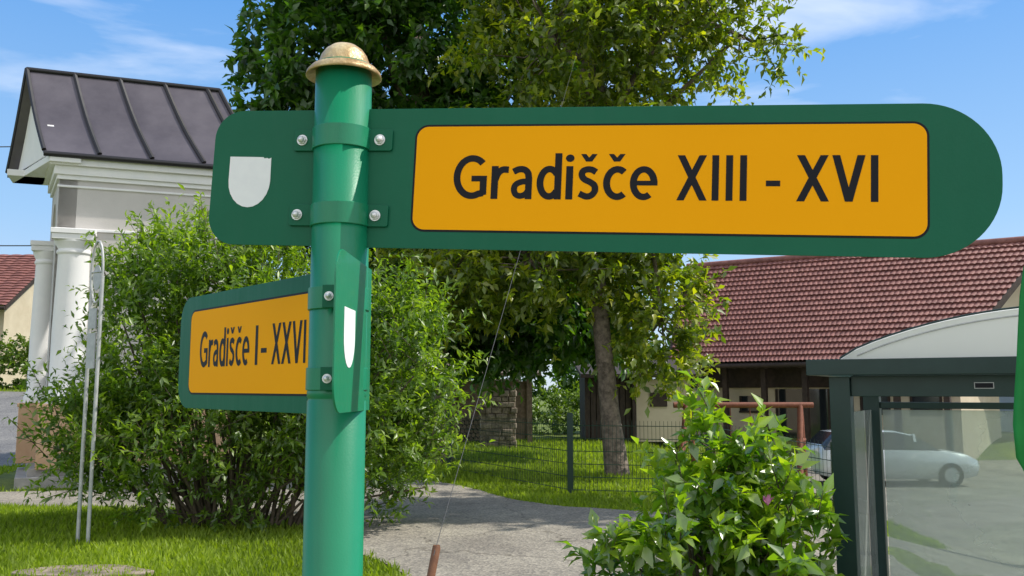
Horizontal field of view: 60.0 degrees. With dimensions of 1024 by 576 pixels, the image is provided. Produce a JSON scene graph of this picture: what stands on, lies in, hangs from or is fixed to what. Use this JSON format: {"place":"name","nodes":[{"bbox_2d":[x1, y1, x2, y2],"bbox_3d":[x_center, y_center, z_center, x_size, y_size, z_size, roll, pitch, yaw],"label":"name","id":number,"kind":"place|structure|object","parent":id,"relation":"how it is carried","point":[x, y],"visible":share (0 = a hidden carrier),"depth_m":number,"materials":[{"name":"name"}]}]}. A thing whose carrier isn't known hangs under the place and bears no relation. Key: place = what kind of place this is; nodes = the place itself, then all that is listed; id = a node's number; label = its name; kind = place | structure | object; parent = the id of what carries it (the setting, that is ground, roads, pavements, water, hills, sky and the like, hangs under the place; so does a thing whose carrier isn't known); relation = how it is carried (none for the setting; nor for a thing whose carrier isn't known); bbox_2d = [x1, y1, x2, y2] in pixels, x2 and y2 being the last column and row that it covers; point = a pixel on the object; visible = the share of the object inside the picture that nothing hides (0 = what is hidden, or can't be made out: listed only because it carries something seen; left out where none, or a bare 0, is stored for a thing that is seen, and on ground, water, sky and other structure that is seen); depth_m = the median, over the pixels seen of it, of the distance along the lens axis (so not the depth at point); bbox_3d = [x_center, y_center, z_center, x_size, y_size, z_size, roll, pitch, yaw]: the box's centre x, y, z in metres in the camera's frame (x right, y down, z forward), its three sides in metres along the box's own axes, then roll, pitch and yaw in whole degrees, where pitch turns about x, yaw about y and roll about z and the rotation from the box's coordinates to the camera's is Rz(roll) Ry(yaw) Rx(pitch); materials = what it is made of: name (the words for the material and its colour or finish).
{"place":"outdoors","nodes":[
{"label":"outdoors","id":0,"kind":"place"},
{"bbox_2d":[0,146,30,245],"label":"overhead wires","id":1,"kind":"object","parent":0,"point":[12,245],"visible":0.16,"depth_m":18.01,"materials":[{"name":"grey metal"}]},
{"bbox_2d":[0,387,1016,575],"bbox_3d":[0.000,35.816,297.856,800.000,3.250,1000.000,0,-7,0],"label":"ground","id":2,"kind":"structure","parent":0,"point":[1003,448],"depth_m":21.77,"materials":[{"name":"green plant"}]},
{"bbox_2d":[0,391,25,465],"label":"lane","id":3,"kind":"structure","parent":2,"relation":"on","point":[8,435],"depth_m":25.44,"materials":[{"name":"grey asphalt"}]},
{"bbox_2d":[0,329,29,388],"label":"hedge","id":4,"kind":"object","parent":2,"relation":"on","point":[7,358],"visible":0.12,"depth_m":33.73,"materials":[{"name":"green plant"}]},
{"bbox_2d":[0,284,33,386],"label":"walls","id":5,"kind":"structure","parent":2,"relation":"on","point":[15,316],"depth_m":40.17,"materials":[{"name":"beige paint"}]},
{"bbox_2d":[0,278,34,309],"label":"gutter and windows","id":6,"kind":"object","parent":5,"relation":"attached to","point":[18,295],"visible":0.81,"depth_m":39.27,"materials":[{"name":"grey wood"}]},
{"bbox_2d":[0,254,35,304],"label":"roof","id":7,"kind":"structure","parent":5,"relation":"on","point":[17,273],"depth_m":41.09,"materials":[{"name":"tile"}]},
{"bbox_2d":[10,564,153,575],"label":"stone slab","id":8,"kind":"structure","parent":2,"relation":"on","point":[75,573],"depth_m":7.71,"materials":[{"name":"grey stone"}]},
{"bbox_2d":[76,240,104,542],"bbox_3d":[-4.531,1.115,9.530,0.232,3.302,0.051,-4,-8,31],"label":"bus stop sign","id":9,"kind":"object","parent":2,"relation":"on","point":[97,277],"visible":0.94,"depth_m":9.54,"materials":[{"name":"grey metal"}]},
{"bbox_2d":[5,67,235,488],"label":"chapel","id":10,"kind":"structure","parent":2,"relation":"on","point":[99,155],"depth_m":16.30,"materials":[{"name":"paint"}]},
{"bbox_2d":[2,183,496,534],"bbox_3d":[-3.027,0.957,10.693,5.804,4.694,3.260,0,-7,0],"label":"willow shrub","id":11,"kind":"object","parent":2,"relation":"on","point":[129,409],"visible":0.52,"depth_m":10.23,"materials":[{"name":"green plant"}]},
{"bbox_2d":[288,42,393,575],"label":"sign post","id":12,"kind":"object","parent":2,"relation":"on","point":[341,139],"visible":0.84,"depth_m":1.45,"materials":[{"name":"green metal"}]},
{"bbox_2d":[178,249,371,413],"bbox_3d":[-0.436,0.109,1.667,0.154,0.246,0.908,4,-8,-33],"label":"direction sign","id":13,"kind":"object","parent":12,"relation":"attached to","point":[244,349],"visible":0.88,"depth_m":1.66,"materials":[{"name":"metal"}]},
{"bbox_2d":[209,103,1002,257],"bbox_3d":[0.103,-0.178,1.439,1.280,0.289,0.005,-1,-7,10],"label":"direction sign","id":14,"kind":"object","parent":12,"relation":"attached to","point":[916,180],"visible":0.81,"depth_m":1.42,"materials":[{"name":"metal"}]},
{"bbox_2d":[220,0,681,463],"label":"chestnut tree","id":15,"kind":"object","parent":2,"relation":"on","point":[378,31],"visible":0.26,"depth_m":19.95,"materials":[{"name":"green plant"}]},
{"bbox_2d":[386,374,579,438],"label":"garden bushes","id":16,"kind":"object","parent":2,"relation":"on","point":[557,396],"visible":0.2,"depth_m":33.78,"materials":[{"name":"green plant"}]},
{"bbox_2d":[446,364,540,441],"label":"wood store","id":17,"kind":"structure","parent":2,"relation":"on","point":[524,409],"depth_m":29.03,"materials":[{"name":"brown wood"}]},
{"bbox_2d":[479,379,519,447],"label":"stone pier","id":18,"kind":"structure","parent":2,"relation":"on","point":[505,406],"depth_m":25.47,"materials":[{"name":"grey stone"}]},
{"bbox_2d":[427,11,588,575],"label":"guy wire","id":19,"kind":"object","parent":2,"relation":"on","point":[434,558],"visible":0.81,"depth_m":6.79,"materials":[{"name":"grey metal"}]},
{"bbox_2d":[370,315,693,418],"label":"distant trees","id":20,"kind":"object","parent":2,"relation":"on","point":[569,383],"visible":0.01,"depth_m":64.56,"materials":[{"name":"green plant"}]},
{"bbox_2d":[369,0,825,475],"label":"walnut tree","id":21,"kind":"object","parent":2,"relation":"on","point":[639,34],"visible":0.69,"depth_m":16.66,"materials":[{"name":"green plant"}]},
{"bbox_2d":[574,360,702,441],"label":"garden shed","id":22,"kind":"structure","parent":2,"relation":"on","point":[661,410],"depth_m":28.74,"materials":[{"name":"brown wood"}]},
{"bbox_2d":[446,410,833,508],"bbox_3d":[1.860,3.111,15.527,7.551,1.908,3.527,-2,-7,15],"label":"fence","id":23,"kind":"object","parent":2,"relation":"on","point":[569,463],"visible":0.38,"depth_m":14.41,"materials":[{"name":"black metal"}]},
{"bbox_2d":[556,371,851,575],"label":"magnolia shrub","id":24,"kind":"object","parent":2,"relation":"on","point":[733,506],"visible":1,"depth_m":5.21,"materials":[{"name":"green plant"}]},
{"bbox_2d":[673,402,813,475],"bbox_3d":[5.302,3.723,20.204,3.374,2.226,1.730,0,-7,0],"label":"swing set","id":25,"kind":"object","parent":2,"relation":"on","point":[799,406],"visible":0.45,"depth_m":20.27,"materials":[{"name":"brown wood"}]},
{"bbox_2d":[667,236,1023,458],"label":"farmhouse","id":26,"kind":"object","parent":2,"relation":"on","point":[785,319],"visible":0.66,"depth_m":31.05,"materials":[{"name":"tile"}]},
{"bbox_2d":[742,389,939,437],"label":"windows","id":27,"kind":"structure","parent":26,"relation":"in","point":[819,421],"depth_m":30.89,"materials":[{"name":"black glass"}]},
{"bbox_2d":[739,389,943,435],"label":"window frames","id":28,"kind":"structure","parent":26,"relation":"in","point":[828,393],"depth_m":29.83,"materials":[{"name":"brown wood"}]},
{"bbox_2d":[999,397,1013,431],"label":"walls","id":29,"kind":"structure","parent":2,"relation":"on","point":[1006,417],"depth_m":35.87,"materials":[{"name":"white paint"}]},
{"bbox_2d":[1013,267,1023,470],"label":"closed parasol","id":30,"kind":"object","parent":2,"relation":"on","point":[1018,420],"visible":1,"depth_m":4.08,"materials":[{"name":"green fabric"}]},
{"bbox_2d":[0,460,1023,575],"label":"road","id":31,"kind":"structure","parent":0,"point":[976,523],"depth_m":11.70,"materials":[{"name":"grey asphalt"}]},
{"bbox_2d":[806,430,979,486],"bbox_3d":[10.460,4.676,24.623,4.320,1.500,1.810,0,-7,0],"label":"parked car","id":32,"kind":"object","parent":31,"relation":"on","point":[908,456],"visible":0.61,"depth_m":23.77,"materials":[{"name":"silver metal"}]},
{"bbox_2d":[806,306,1018,575],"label":"bus shelter","id":33,"kind":"object","parent":31,"relation":"on","point":[971,355],"visible":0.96,"depth_m":5.81,"materials":[{"name":"green"}]},
{"bbox_2d":[0,0,1023,391],"label":"sky","id":34,"kind":"structure","parent":0,"point":[966,57],"materials":[{"name":"blue"}]}
]}

